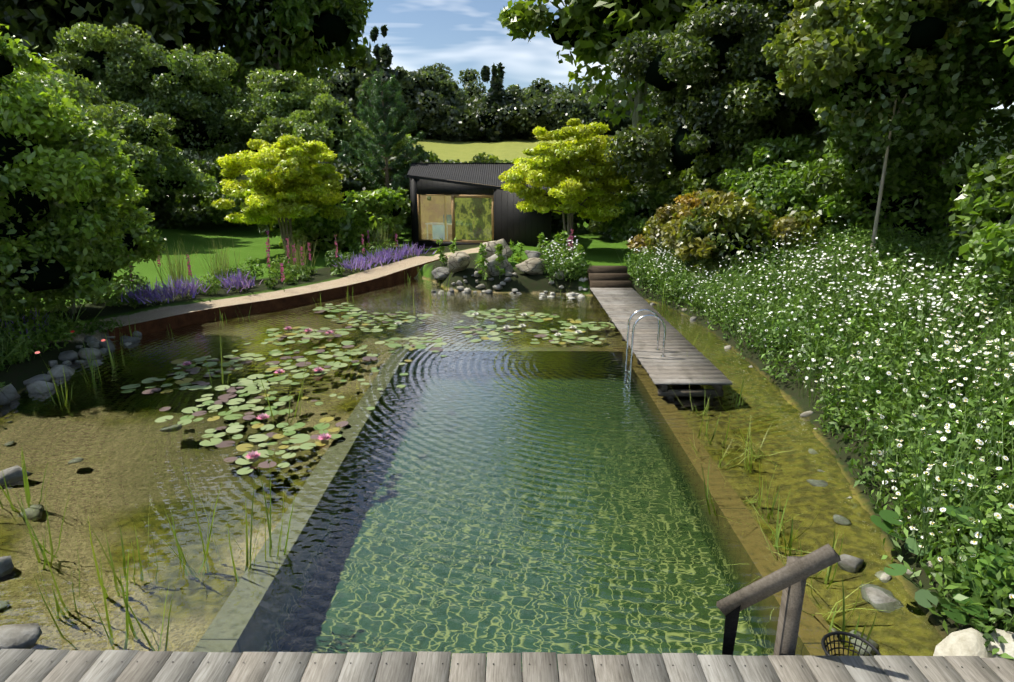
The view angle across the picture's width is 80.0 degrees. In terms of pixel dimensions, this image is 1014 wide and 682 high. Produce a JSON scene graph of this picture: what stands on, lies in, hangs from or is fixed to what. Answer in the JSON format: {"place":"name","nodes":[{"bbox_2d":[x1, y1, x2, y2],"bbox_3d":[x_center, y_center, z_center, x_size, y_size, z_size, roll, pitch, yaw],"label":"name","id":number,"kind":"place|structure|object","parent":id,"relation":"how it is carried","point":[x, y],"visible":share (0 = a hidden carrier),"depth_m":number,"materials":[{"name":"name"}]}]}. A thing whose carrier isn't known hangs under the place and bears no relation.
{"place":"outdoors","nodes":[
{"label":"outdoors","id":0,"kind":"place"},
{"bbox_2d":[420,180,500,239],"bbox_3d":[-1.232,-6.013,27.788,6.089,2.680,5.640,0,15,0],"label":"cabin interior","id":1,"kind":"object","parent":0,"point":[436,203],"visible":0.02,"depth_m":30.39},
{"bbox_2d":[0,278,942,671],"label":"water surface","id":2,"kind":"object","parent":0,"point":[512,494],"visible":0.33,"depth_m":6.79,"materials":[{"name":"green liquid"}]},
{"bbox_2d":[121,303,614,474],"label":"lily pads","id":3,"kind":"object","parent":2,"relation":"on","point":[216,441],"visible":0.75,"depth_m":11.06,"materials":[{"name":"green plant"}]},
{"bbox_2d":[182,312,581,458],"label":"water lily flowers","id":4,"kind":"object","parent":3,"relation":"on","point":[323,436],"visible":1,"depth_m":11.16,"materials":[{"name":"pink plant"}]},
{"bbox_2d":[625,309,665,371],"bbox_3d":[2.600,0.540,11.475,0.665,2.250,0.540,0,15,0],"label":"pool ladder","id":5,"kind":"object","parent":2,"relation":"in","point":[655,315],"visible":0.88,"depth_m":11.20,"materials":[{"name":"silver metal"}]},
{"bbox_2d":[821,631,880,655],"bbox_3d":[2.547,2.391,4.491,0.406,0.221,0.406,0,15,0],"label":"basket","id":6,"kind":"object","parent":2,"relation":"in","point":[825,645],"visible":0.38,"depth_m":4.61,"materials":[{"name":"black plastic"}]},
{"bbox_2d":[0,649,1013,681],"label":"deck","id":7,"kind":"structure","parent":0,"point":[112,667],"depth_m":4.06,"materials":[{"name":"grey wood"}]},
{"bbox_2d":[16,660,998,667],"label":"deck screws","id":8,"kind":"object","parent":7,"relation":"on","point":[493,664],"visible":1,"depth_m":4.08,"materials":[{"name":"grey metal"}]},
{"bbox_2d":[716,544,840,655],"bbox_3d":[1.407,2.679,3.334,1.820,2.249,2.437,0,15,0],"label":"stair handrail","id":9,"kind":"object","parent":7,"relation":"on","point":[789,579],"visible":0.81,"depth_m":4.19,"materials":[{"name":"grey wood"}]},
{"bbox_2d":[0,109,1013,638],"bbox_3d":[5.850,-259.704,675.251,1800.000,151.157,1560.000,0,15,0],"label":"ground","id":10,"kind":"structure","parent":0,"point":[598,245],"depth_m":18.79,"materials":[{"name":"green plant"}]},
{"bbox_2d":[78,256,439,329],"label":"gravel path","id":11,"kind":"structure","parent":10,"relation":"on","point":[376,272],"depth_m":17.24,"materials":[{"name":"beige gravel"}]},
{"bbox_2d":[108,257,446,340],"bbox_3d":[-5.335,-1.379,18.128,0.470,0.916,12.170,9,18,31],"label":"corten edging","id":12,"kind":"object","parent":10,"relation":"on","point":[155,325],"visible":0.35,"depth_m":16.08,"materials":[{"name":"brown metal"}]},
{"bbox_2d":[414,245,439,247],"bbox_3d":[-1.309,-3.911,26.525,6.627,0.299,0.370,6,16,20],"label":"plinth step","id":13,"kind":"object","parent":10,"relation":"on","point":[427,246],"visible":0.05,"depth_m":27.37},
{"bbox_2d":[410,175,551,246],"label":"cabin walls","id":14,"kind":"structure","parent":10,"relation":"on","point":[513,223],"depth_m":25.85,"materials":[{"name":"black wood"}]},
{"bbox_2d":[417,194,493,242],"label":"cabin oak frames","id":15,"kind":"structure","parent":14,"relation":"in","point":[453,197],"depth_m":26.62,"materials":[{"name":"brown wood"}]},
{"bbox_2d":[420,195,451,239],"bbox_3d":[-3.158,-5.519,27.086,1.516,1.960,0.572,0,15,0],"label":"window glass","id":16,"kind":"object","parent":15,"relation":"in","point":[435,217],"visible":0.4,"depth_m":27.08,"materials":[{"name":"clear glass"}]},
{"bbox_2d":[455,198,491,240],"bbox_3d":[-1.469,-5.321,26.407,1.665,1.820,0.628,0,15,0],"label":"window pane","id":17,"kind":"structure","parent":15,"relation":"in","point":[473,218],"depth_m":26.40,"materials":[{"name":"clear glass"}]},
{"bbox_2d":[407,163,549,190],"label":"cabin roof","id":18,"kind":"structure","parent":14,"relation":"on","point":[485,173],"depth_m":27.18,"materials":[{"name":"black metal"}]},
{"bbox_2d":[407,163,550,195],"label":"roof fascia","id":19,"kind":"structure","parent":18,"relation":"attached to","point":[454,182],"depth_m":26.32,"materials":[{"name":"black metal"}]},
{"bbox_2d":[27,0,944,312],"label":"tree trunks","id":20,"kind":"object","parent":10,"relation":"on","point":[637,118],"visible":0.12,"depth_m":24.88,"materials":[{"name":"brown plant"}]},
{"bbox_2d":[432,239,564,280],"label":"boulders","id":21,"kind":"object","parent":10,"relation":"on","point":[458,261],"visible":0.77,"depth_m":19.34,"materials":[{"name":"grey stone"}]},
{"bbox_2d":[0,0,1013,328],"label":"tree foliage","id":22,"kind":"object","parent":10,"relation":"on","point":[84,136],"visible":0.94,"depth_m":20.83,"materials":[{"name":"green plant"}]},
{"bbox_2d":[0,216,1013,658],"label":"garden plants","id":23,"kind":"object","parent":10,"relation":"on","point":[880,304],"visible":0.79,"depth_m":9.29,"materials":[{"name":"green plant"}]},
{"bbox_2d":[0,270,1013,657],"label":"shore stones","id":24,"kind":"object","parent":10,"relation":"on","point":[960,642],"visible":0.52,"depth_m":5.68,"materials":[{"name":"grey stone"}]},
{"bbox_2d":[587,266,723,397],"bbox_3d":[3.084,-0.378,14.579,1.200,1.470,9.750,0,15,0],"label":"jetty frame and steps","id":25,"kind":"object","parent":10,"relation":"on","point":[608,276],"visible":0.29,"depth_m":17.96,"materials":[{"name":"wood"}]},
{"bbox_2d":[590,288,731,384],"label":"jetty boards","id":26,"kind":"object","parent":25,"relation":"on","point":[684,361],"visible":0.94,"depth_m":11.82,"materials":[{"name":"grey wood"}]},
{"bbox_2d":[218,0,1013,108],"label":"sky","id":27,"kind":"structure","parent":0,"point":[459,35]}
]}

